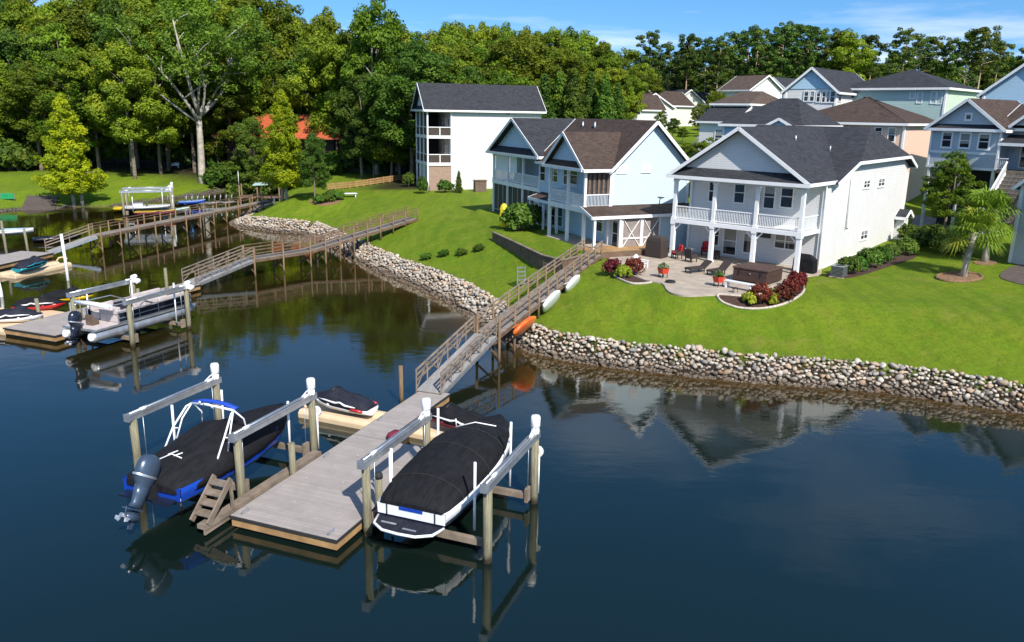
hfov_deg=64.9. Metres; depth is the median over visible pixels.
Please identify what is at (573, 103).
evergreen tree
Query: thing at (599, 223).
window
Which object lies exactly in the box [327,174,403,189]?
board fence
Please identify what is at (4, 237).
mooring pile
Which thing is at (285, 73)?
broadleaf tree
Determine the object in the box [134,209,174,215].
canoe
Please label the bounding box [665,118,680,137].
broadleaf tree
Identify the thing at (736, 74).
broadleaf tree
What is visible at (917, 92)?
window
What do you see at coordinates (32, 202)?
boat ramp
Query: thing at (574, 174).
balcony door
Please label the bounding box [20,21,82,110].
broadleaf tree
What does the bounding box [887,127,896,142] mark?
window
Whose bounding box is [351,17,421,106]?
broadleaf tree
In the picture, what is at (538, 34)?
broadleaf tree
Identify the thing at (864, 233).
window
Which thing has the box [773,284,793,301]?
burgundy shrub
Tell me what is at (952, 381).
bank stone
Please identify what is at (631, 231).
screen door
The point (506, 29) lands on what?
broadleaf tree
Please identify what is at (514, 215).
round shrub
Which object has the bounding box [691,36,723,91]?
pine tree
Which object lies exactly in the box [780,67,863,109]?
blue gable house
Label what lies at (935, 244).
dark shrub
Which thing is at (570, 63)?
broadleaf tree
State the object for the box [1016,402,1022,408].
bank stone
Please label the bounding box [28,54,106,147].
broadleaf tree
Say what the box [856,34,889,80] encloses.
pine tree
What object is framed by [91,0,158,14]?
broadleaf tree
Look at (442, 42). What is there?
broadleaf tree
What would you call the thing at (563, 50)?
broadleaf tree
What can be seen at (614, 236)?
side door
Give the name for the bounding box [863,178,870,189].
window
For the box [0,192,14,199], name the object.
canopy
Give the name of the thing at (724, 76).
broadleaf tree
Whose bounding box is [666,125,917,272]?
porch house
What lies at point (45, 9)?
broadleaf tree
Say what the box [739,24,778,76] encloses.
pine tree
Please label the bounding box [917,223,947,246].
dark shrub
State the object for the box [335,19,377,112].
broadleaf tree
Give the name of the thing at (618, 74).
broadleaf tree
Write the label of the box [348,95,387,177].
broadleaf tree
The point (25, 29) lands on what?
broadleaf tree
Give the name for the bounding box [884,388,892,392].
bank stone
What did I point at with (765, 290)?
burgundy shrub
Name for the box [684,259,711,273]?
sun lounger
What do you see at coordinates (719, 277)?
planter
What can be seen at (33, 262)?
jet ski
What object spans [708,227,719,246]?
window
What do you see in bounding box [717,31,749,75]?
pine tree
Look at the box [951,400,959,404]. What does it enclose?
bank stone
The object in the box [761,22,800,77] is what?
pine tree
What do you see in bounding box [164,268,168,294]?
mooring pile
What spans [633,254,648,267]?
adirondack chair
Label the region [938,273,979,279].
straw ring
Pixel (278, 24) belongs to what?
broadleaf tree
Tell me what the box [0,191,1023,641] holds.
water
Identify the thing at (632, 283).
bed edging
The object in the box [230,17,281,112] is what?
broadleaf tree
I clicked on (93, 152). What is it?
dark shrub
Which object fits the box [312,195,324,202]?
round shrub
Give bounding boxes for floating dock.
[0,251,53,269]
[3,283,200,342]
[229,391,450,550]
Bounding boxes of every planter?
[658,262,669,277]
[713,270,724,286]
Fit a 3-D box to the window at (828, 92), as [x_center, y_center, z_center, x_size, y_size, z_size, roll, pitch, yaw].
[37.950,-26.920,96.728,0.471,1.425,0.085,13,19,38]
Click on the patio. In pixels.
(697, 283)
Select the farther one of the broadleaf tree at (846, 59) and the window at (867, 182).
the broadleaf tree at (846, 59)
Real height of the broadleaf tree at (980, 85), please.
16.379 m
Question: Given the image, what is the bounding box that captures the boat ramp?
[20,195,58,210]
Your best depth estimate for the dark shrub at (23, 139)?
150.19 m
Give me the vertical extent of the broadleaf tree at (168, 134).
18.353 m
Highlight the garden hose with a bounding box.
[665,279,675,282]
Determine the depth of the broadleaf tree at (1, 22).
154.43 m
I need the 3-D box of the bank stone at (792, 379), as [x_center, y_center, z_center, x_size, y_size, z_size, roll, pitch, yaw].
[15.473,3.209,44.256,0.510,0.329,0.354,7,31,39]
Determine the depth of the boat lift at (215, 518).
30.93 m
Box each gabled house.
[628,93,676,128]
[649,90,694,125]
[664,89,705,123]
[695,92,708,109]
[717,75,783,98]
[772,77,795,97]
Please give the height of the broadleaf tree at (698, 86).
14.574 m
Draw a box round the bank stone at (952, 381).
[948,379,956,383]
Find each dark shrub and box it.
[0,137,32,170]
[1,141,38,170]
[5,132,15,138]
[11,131,44,151]
[84,131,101,155]
[86,135,125,162]
[88,132,134,163]
[100,140,141,162]
[139,142,161,162]
[156,137,196,166]
[184,131,204,148]
[200,159,236,187]
[204,148,226,163]
[209,160,246,185]
[224,173,258,193]
[242,166,277,194]
[318,150,346,169]
[320,156,342,174]
[336,155,356,171]
[337,140,380,172]
[359,160,387,172]
[402,170,414,186]
[406,148,418,168]
[417,175,429,193]
[419,253,431,259]
[436,179,454,191]
[437,249,449,256]
[455,248,467,254]
[472,243,484,250]
[897,222,917,237]
[905,225,935,247]
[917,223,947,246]
[929,233,961,253]
[943,231,968,253]
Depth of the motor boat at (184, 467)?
29.05 m
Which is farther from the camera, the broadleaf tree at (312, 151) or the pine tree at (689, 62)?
the pine tree at (689, 62)
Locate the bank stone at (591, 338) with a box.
[588,336,594,340]
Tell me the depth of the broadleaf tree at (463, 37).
159.22 m
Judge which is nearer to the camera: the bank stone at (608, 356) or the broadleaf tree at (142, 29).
the bank stone at (608, 356)
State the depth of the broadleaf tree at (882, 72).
190.56 m
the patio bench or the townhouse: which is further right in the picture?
the patio bench
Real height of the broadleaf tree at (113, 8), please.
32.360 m
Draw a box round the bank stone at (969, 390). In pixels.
[966,387,972,392]
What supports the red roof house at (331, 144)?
on the ground
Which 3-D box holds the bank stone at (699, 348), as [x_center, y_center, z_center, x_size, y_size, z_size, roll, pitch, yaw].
[10.691,1.545,46.061,0.502,0.335,0.496,-13,29,-9]
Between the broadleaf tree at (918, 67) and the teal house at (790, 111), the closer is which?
the teal house at (790, 111)
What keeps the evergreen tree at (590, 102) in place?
on the ground
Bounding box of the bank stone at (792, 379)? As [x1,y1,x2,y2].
[788,377,797,381]
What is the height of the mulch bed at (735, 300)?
0.676 m
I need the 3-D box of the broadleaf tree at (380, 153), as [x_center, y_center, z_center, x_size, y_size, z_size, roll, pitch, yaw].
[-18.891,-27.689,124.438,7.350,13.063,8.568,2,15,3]
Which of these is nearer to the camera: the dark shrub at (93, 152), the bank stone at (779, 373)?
the bank stone at (779, 373)
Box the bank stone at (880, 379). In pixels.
[877,377,883,382]
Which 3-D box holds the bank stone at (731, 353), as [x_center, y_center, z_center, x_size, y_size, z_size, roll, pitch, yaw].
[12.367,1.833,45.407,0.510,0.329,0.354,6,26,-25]
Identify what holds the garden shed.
on the ground
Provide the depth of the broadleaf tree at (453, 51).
135.14 m
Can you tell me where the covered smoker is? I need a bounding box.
[644,235,667,257]
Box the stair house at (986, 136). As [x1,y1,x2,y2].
[919,98,1023,233]
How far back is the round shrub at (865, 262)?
58.52 m
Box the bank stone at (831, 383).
[826,380,838,385]
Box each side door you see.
[611,219,618,245]
[742,232,751,253]
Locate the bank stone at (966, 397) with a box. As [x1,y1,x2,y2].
[963,393,970,400]
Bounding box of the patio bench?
[724,279,754,288]
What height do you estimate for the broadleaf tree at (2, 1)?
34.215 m
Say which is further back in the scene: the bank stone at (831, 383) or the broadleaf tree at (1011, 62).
the broadleaf tree at (1011, 62)
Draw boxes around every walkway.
[88,192,272,252]
[243,207,417,276]
[476,239,602,362]
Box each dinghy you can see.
[113,206,142,210]
[178,199,204,204]
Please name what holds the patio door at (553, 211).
in the townhouse
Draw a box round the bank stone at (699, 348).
[695,345,702,351]
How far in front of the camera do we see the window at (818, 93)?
97.46 m
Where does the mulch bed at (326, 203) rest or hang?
on the ground
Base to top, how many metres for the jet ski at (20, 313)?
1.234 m
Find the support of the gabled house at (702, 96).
on the ground
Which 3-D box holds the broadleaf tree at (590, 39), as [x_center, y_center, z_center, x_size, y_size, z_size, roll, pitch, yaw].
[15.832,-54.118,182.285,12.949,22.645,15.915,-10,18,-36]
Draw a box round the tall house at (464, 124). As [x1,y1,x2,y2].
[411,82,546,190]
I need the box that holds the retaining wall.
[492,232,585,272]
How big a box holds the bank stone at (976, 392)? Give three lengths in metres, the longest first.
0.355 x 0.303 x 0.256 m
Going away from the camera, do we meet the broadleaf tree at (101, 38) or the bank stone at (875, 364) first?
the bank stone at (875, 364)
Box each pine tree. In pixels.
[635,30,672,79]
[653,41,683,89]
[668,33,705,88]
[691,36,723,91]
[704,37,737,91]
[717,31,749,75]
[727,26,763,74]
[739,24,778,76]
[758,32,786,76]
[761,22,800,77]
[777,20,811,78]
[786,24,827,71]
[802,28,833,71]
[820,28,859,69]
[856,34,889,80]
[878,27,926,74]
[906,38,942,71]
[915,35,948,74]
[925,37,968,81]
[944,28,988,86]
[961,25,1009,88]
[975,40,1015,88]
[1004,47,1023,71]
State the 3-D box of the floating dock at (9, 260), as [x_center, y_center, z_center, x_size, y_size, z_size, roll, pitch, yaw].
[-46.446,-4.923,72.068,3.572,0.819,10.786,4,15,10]
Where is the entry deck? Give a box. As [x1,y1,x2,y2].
[578,245,645,258]
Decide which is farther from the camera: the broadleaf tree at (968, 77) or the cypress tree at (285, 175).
the broadleaf tree at (968, 77)
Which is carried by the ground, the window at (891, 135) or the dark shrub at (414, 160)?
the dark shrub at (414, 160)
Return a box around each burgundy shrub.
[601,258,621,275]
[625,257,645,274]
[747,282,774,302]
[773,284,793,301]
[782,278,801,293]
[786,269,807,288]
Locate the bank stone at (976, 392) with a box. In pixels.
[973,390,980,394]
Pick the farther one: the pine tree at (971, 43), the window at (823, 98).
the pine tree at (971, 43)
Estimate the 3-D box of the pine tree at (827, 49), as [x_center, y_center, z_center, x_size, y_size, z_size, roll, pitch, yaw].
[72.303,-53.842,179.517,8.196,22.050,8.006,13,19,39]
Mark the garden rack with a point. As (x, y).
(524, 267)
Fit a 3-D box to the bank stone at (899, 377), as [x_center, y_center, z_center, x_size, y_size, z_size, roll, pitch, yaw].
[20.802,3.018,43.325,0.496,0.335,0.501,-10,2,17]
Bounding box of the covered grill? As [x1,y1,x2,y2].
[792,253,816,273]
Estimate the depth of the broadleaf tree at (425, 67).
118.27 m
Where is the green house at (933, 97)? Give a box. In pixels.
[850,70,982,173]
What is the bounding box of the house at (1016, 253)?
[1008,179,1023,264]
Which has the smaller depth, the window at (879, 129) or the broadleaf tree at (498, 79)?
the window at (879, 129)
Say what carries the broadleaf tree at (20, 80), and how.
on the ground
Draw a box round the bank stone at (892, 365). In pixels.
[889,362,897,367]
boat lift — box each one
[66,274,194,346]
[119,182,174,216]
[123,362,321,534]
[357,397,543,563]
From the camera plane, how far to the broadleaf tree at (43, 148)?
141.48 m
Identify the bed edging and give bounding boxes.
[612,264,651,284]
[716,287,804,309]
[935,271,983,282]
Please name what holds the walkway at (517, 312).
in the water
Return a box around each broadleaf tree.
[0,0,34,27]
[0,0,60,34]
[0,15,20,36]
[0,31,52,142]
[0,59,26,138]
[0,60,75,170]
[6,0,58,29]
[6,23,58,55]
[10,34,75,154]
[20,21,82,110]
[28,0,100,52]
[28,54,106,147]
[28,104,60,165]
[29,0,71,29]
[45,0,126,38]
[48,43,133,169]
[70,36,163,175]
[75,0,139,48]
[86,40,168,178]
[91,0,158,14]
[91,18,152,168]
[116,74,184,174]
[117,5,149,45]
[124,6,193,169]
[141,0,196,136]
[144,15,226,172]
[153,0,227,130]
[155,83,180,169]
[156,0,228,40]
[180,83,264,156]
[193,54,242,143]
[206,0,242,27]
[207,1,271,112]
[207,60,270,129]
[220,0,303,66]
[225,59,307,124]
[227,117,270,180]
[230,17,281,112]
[255,60,308,116]
[259,47,319,114]
[265,4,290,58]
[273,15,314,108]
[276,27,352,152]
[297,131,332,195]
[300,17,313,33]
[304,6,354,108]
[306,66,331,114]
[307,51,349,144]
[324,72,377,177]
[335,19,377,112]
[339,0,407,174]
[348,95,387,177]
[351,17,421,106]
[357,39,456,180]
[366,103,408,179]
[371,89,415,178]
[375,11,409,171]
[412,40,438,165]
[412,43,491,80]
[412,58,455,147]
[418,20,467,42]
[426,36,457,48]
[429,21,475,49]
[438,46,480,77]
[438,79,460,146]
[442,65,497,84]
[456,50,544,78]
[457,47,489,68]
[458,21,504,49]
[458,22,485,48]
[459,29,472,49]
[463,66,496,83]
[471,38,488,51]
[472,36,567,89]
[473,67,536,85]
[485,36,507,46]
[493,21,514,40]
[495,30,556,64]
[500,25,543,42]
[513,59,552,81]
[527,50,602,94]
[533,29,578,48]
[537,78,567,117]
[541,26,579,53]
[555,44,571,94]
[557,26,596,55]
[564,51,598,72]
[565,72,600,96]
[577,29,610,54]
[587,52,632,77]
[588,40,624,69]
[593,67,647,117]
[610,75,648,119]
[612,47,654,76]
[616,58,640,91]
[627,62,657,90]
[636,72,665,94]
[654,110,667,126]
[658,62,695,89]
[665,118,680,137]
[667,45,700,91]
[676,127,690,141]
[680,141,708,157]
[688,48,720,89]
[688,103,705,133]
[690,67,730,93]
[700,137,714,150]
[712,74,731,87]
[713,47,739,81]
[733,56,765,76]
[765,63,801,78]
[792,54,826,73]
[818,28,878,79]
[845,67,877,80]
[862,63,889,78]
[884,50,902,72]
[906,58,924,70]
[919,150,987,229]
[932,61,968,83]
[957,58,978,84]
[969,69,997,98]
[979,65,1008,98]
[992,55,1016,77]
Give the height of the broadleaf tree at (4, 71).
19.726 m
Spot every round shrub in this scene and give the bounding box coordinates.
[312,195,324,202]
[320,193,335,201]
[331,191,344,199]
[499,202,537,230]
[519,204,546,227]
[836,256,862,273]
[850,256,869,270]
[854,247,884,266]
[874,245,893,262]
[883,243,901,256]
[895,237,919,254]
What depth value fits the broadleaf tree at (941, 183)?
71.68 m
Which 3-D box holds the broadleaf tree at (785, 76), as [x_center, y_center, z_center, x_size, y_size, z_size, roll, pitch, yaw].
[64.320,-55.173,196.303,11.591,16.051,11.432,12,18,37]
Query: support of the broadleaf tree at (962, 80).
on the ground
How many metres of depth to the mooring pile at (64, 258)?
66.78 m
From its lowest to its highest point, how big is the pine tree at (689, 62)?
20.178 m
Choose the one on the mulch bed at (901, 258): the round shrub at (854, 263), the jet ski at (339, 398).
the round shrub at (854, 263)
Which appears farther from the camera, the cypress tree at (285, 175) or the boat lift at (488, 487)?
the cypress tree at (285, 175)
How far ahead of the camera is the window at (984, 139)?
71.19 m
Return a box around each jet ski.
[0,304,42,322]
[11,255,47,272]
[11,293,65,309]
[47,286,92,301]
[315,386,377,415]
[430,402,485,428]
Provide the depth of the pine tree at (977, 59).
154.29 m
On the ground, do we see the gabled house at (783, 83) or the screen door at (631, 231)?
the gabled house at (783, 83)
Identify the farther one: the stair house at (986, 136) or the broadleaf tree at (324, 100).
the broadleaf tree at (324, 100)
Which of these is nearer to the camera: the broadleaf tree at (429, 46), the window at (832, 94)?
the window at (832, 94)
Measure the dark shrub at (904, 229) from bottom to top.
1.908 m
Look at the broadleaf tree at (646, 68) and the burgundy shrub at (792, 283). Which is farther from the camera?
the broadleaf tree at (646, 68)
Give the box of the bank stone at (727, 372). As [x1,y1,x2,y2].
[721,369,731,374]
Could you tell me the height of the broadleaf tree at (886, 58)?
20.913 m
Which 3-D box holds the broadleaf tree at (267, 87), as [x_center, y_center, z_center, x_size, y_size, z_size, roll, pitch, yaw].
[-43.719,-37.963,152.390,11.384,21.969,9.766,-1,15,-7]
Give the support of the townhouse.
on the ground
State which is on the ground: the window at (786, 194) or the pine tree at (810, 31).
the pine tree at (810, 31)
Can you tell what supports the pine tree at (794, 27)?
on the ground
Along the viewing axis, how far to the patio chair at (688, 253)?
61.86 m
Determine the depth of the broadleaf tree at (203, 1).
168.78 m
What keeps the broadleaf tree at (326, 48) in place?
on the ground
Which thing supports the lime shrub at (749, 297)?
on the mulch bed at (735, 300)
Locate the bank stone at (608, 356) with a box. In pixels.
[605,353,611,358]
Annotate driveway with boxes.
[912,215,941,226]
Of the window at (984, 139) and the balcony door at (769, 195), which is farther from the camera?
the window at (984, 139)
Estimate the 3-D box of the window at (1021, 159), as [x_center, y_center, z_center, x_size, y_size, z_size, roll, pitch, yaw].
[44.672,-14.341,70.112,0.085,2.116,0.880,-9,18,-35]
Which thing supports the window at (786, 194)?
in the porch house at (825, 196)
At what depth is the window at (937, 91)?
93.67 m
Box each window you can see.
[540,164,545,181]
[548,168,558,182]
[596,220,602,232]
[707,182,713,201]
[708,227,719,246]
[714,128,722,140]
[733,184,745,203]
[773,234,795,250]
[779,188,794,208]
[803,91,808,101]
[809,91,814,101]
[815,91,820,102]
[821,91,826,102]
[825,91,830,102]
[829,91,834,102]
[837,94,841,101]
[859,228,868,240]
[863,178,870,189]
[875,127,882,134]
[877,177,885,187]
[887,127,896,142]
[916,92,922,103]
[930,91,936,103]
[935,91,943,103]
[940,131,953,148]
[957,132,972,148]
[964,113,972,120]
[976,133,991,150]
[1018,147,1023,168]
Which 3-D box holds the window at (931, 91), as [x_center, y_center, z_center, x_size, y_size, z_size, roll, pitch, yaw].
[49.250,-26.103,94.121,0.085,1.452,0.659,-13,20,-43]
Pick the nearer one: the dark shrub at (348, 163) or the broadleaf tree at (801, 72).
the dark shrub at (348, 163)
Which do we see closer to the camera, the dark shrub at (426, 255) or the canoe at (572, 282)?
the canoe at (572, 282)
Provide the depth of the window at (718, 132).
104.37 m
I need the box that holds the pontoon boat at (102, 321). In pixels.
[62,288,195,347]
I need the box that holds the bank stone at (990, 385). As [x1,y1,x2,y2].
[986,383,993,388]
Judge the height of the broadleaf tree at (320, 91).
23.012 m
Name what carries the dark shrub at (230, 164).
on the ground
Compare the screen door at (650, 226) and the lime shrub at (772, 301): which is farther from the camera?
the screen door at (650, 226)
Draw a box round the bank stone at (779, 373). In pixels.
[776,370,782,376]
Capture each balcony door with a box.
[442,118,445,126]
[563,170,566,184]
[570,171,577,185]
[762,186,776,209]
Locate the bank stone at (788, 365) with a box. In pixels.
[784,363,791,368]
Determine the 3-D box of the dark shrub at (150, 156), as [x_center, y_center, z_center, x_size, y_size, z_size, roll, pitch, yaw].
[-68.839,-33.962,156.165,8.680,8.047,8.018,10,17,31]
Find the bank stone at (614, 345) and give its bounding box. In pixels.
[611,343,618,347]
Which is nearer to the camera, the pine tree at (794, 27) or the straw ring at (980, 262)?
the straw ring at (980, 262)
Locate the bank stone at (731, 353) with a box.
[728,350,735,355]
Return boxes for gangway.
[44,224,97,253]
[181,245,255,284]
[185,194,234,203]
[415,315,496,394]
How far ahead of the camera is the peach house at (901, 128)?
89.85 m
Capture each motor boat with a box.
[0,226,33,235]
[32,233,80,242]
[115,399,286,529]
[125,202,170,209]
[373,414,509,538]
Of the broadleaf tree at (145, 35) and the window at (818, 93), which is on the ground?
the broadleaf tree at (145, 35)
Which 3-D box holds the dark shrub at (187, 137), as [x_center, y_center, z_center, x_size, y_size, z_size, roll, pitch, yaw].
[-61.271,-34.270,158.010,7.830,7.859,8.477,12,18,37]
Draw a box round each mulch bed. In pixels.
[309,198,340,205]
[613,270,648,281]
[719,286,802,306]
[826,251,915,277]
[1000,264,1023,284]
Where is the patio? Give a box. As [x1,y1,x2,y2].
[608,248,821,296]
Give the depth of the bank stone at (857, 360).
44.12 m
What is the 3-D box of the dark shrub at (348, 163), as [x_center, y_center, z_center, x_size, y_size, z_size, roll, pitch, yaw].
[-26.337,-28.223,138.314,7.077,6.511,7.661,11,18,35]
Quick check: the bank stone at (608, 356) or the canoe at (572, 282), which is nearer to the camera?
the bank stone at (608, 356)
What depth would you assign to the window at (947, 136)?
73.72 m
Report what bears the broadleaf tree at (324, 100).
on the ground
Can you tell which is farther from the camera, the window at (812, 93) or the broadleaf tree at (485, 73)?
the broadleaf tree at (485, 73)
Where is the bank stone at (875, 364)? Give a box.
[870,362,879,366]
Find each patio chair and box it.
[671,244,684,258]
[684,248,696,262]
[701,241,708,253]
[713,250,719,259]
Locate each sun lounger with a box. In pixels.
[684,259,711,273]
[706,261,730,275]
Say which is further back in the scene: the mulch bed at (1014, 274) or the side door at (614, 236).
the side door at (614, 236)
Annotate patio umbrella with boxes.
[499,203,507,228]
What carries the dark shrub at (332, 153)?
on the ground
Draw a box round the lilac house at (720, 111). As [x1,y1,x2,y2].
[695,91,777,149]
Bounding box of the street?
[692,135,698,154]
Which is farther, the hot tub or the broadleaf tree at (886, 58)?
the broadleaf tree at (886, 58)
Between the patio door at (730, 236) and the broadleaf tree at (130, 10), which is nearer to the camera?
the patio door at (730, 236)
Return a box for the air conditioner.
[829,264,848,278]
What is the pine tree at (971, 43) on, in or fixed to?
on the ground
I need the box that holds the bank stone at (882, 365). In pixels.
[879,362,885,367]
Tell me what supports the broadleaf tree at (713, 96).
on the ground
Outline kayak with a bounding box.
[513,316,535,336]
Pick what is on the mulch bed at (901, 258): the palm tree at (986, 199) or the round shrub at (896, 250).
the round shrub at (896, 250)
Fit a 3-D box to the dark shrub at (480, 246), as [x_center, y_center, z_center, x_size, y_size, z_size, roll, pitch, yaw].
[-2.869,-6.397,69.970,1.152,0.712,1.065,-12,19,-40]
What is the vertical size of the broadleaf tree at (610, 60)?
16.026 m
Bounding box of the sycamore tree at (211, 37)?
[86,0,278,183]
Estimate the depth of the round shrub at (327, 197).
100.48 m
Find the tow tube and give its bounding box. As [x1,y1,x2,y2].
[387,429,399,438]
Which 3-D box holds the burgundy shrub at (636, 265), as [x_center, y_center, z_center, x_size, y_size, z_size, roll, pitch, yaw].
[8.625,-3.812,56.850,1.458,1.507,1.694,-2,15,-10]
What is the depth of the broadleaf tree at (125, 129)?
131.07 m
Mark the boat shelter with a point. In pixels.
(266, 196)
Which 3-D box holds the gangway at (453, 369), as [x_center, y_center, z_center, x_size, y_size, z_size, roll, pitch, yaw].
[-2.847,1.765,43.393,1.470,2.448,7.504,6,15,20]
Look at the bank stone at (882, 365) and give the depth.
43.71 m
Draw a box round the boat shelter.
[238,176,289,204]
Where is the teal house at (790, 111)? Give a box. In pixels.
[718,98,842,136]
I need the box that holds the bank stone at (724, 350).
[721,347,727,353]
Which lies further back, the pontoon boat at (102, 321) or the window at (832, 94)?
the window at (832, 94)
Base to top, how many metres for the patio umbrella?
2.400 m
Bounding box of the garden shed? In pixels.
[473,180,487,191]
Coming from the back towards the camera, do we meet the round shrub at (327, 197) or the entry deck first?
the round shrub at (327, 197)
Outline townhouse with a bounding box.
[485,118,688,248]
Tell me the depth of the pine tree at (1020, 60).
184.07 m
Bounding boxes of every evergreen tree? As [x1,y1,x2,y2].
[454,171,463,192]
[538,73,556,117]
[552,71,568,117]
[562,68,586,118]
[579,71,598,118]
[593,74,616,118]
[612,82,626,119]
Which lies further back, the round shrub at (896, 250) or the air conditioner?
the round shrub at (896, 250)
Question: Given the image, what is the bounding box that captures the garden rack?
[517,266,532,283]
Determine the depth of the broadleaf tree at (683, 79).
198.09 m
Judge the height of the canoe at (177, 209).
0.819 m
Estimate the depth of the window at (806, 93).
98.38 m
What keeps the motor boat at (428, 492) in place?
on the boat lift at (488, 487)
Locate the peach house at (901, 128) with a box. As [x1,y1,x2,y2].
[818,97,935,201]
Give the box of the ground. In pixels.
[0,125,1023,412]
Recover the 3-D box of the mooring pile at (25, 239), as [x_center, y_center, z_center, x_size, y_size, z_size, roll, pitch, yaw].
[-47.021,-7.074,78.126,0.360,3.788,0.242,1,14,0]
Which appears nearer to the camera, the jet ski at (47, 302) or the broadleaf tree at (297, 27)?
the jet ski at (47, 302)
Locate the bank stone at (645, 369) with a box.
[643,366,651,371]
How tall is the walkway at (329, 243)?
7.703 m
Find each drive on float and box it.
[0,256,71,278]
[0,308,63,334]
[298,399,385,428]
[409,420,451,439]
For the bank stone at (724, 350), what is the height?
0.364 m
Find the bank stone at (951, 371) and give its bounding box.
[948,369,955,373]
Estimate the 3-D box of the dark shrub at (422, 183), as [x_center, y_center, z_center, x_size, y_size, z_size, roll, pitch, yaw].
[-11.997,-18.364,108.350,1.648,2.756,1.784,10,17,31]
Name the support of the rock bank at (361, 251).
on the ground
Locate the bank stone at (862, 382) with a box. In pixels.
[858,380,865,385]
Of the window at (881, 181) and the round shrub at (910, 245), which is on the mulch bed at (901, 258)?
the round shrub at (910, 245)
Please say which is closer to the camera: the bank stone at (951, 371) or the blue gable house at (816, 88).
the bank stone at (951, 371)
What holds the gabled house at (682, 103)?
on the ground
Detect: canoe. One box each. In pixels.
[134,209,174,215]
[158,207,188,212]
[542,290,559,311]
[565,275,579,291]
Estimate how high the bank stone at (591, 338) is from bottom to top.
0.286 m
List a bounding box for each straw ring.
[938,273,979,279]
[973,260,996,264]
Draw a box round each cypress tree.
[31,92,108,205]
[259,89,318,200]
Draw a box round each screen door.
[621,218,641,246]
[641,217,660,245]
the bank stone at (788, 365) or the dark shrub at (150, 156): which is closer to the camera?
the bank stone at (788, 365)
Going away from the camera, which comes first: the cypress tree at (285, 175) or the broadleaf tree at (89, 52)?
the cypress tree at (285, 175)
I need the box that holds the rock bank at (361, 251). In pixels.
[229,198,1023,413]
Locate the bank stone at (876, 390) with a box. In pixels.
[873,387,880,392]
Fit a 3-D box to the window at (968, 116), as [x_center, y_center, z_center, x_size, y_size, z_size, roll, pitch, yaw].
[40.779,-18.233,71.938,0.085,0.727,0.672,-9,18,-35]
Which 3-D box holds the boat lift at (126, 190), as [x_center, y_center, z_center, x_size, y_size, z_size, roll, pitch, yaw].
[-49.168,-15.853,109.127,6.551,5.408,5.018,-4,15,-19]
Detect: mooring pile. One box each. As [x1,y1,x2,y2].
[0,221,7,253]
[0,283,3,296]
[23,228,28,250]
[34,298,41,318]
[60,234,69,280]
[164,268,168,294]
[288,442,295,474]
[375,471,382,507]
[399,365,403,403]
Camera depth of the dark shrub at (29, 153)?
138.18 m
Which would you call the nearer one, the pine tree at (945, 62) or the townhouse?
the townhouse
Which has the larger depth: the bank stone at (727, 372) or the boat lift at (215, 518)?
the bank stone at (727, 372)
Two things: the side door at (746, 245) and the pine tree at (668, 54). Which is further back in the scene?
the pine tree at (668, 54)
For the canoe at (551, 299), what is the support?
on the ground
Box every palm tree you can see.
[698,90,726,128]
[938,207,1013,276]
[944,186,1022,261]
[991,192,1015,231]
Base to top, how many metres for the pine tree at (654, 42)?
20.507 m
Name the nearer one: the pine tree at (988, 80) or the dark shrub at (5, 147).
the dark shrub at (5, 147)
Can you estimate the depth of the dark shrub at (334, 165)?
134.90 m
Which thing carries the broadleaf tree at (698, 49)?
on the ground
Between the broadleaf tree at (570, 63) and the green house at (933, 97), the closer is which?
the green house at (933, 97)
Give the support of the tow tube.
on the floating dock at (317, 502)
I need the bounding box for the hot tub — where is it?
[733,262,783,283]
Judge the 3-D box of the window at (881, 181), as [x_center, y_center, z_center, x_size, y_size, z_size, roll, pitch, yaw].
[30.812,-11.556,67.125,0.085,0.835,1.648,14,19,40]
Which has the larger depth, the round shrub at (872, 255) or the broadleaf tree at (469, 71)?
the broadleaf tree at (469, 71)
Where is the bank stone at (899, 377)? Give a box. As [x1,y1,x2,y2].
[895,374,903,380]
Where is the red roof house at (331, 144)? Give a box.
[212,114,345,164]
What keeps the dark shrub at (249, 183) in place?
on the ground
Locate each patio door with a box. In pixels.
[551,206,555,226]
[558,208,562,227]
[722,228,737,255]
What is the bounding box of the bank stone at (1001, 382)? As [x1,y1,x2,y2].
[997,379,1007,385]
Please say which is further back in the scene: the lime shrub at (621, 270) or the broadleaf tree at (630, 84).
the broadleaf tree at (630, 84)
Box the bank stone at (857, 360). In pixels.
[854,358,861,363]
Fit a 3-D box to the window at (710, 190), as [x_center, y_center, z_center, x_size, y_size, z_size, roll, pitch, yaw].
[16.067,-10.424,64.625,0.688,1.799,0.085,14,19,40]
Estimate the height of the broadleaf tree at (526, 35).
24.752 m
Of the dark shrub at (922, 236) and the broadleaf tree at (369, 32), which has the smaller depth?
the dark shrub at (922, 236)
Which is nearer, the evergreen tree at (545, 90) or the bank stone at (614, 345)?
the bank stone at (614, 345)
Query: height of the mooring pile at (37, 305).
3.110 m
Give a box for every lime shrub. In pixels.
[614,264,632,277]
[741,290,756,303]
[766,292,779,303]
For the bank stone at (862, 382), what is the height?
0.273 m
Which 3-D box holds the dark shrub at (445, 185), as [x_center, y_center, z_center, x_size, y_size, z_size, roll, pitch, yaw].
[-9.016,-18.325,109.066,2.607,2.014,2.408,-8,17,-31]
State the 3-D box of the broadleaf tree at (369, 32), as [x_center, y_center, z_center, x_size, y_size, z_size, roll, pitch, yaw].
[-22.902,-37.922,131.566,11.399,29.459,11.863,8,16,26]
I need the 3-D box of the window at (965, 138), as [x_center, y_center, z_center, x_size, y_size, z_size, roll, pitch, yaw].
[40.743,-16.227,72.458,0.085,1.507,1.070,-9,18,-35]

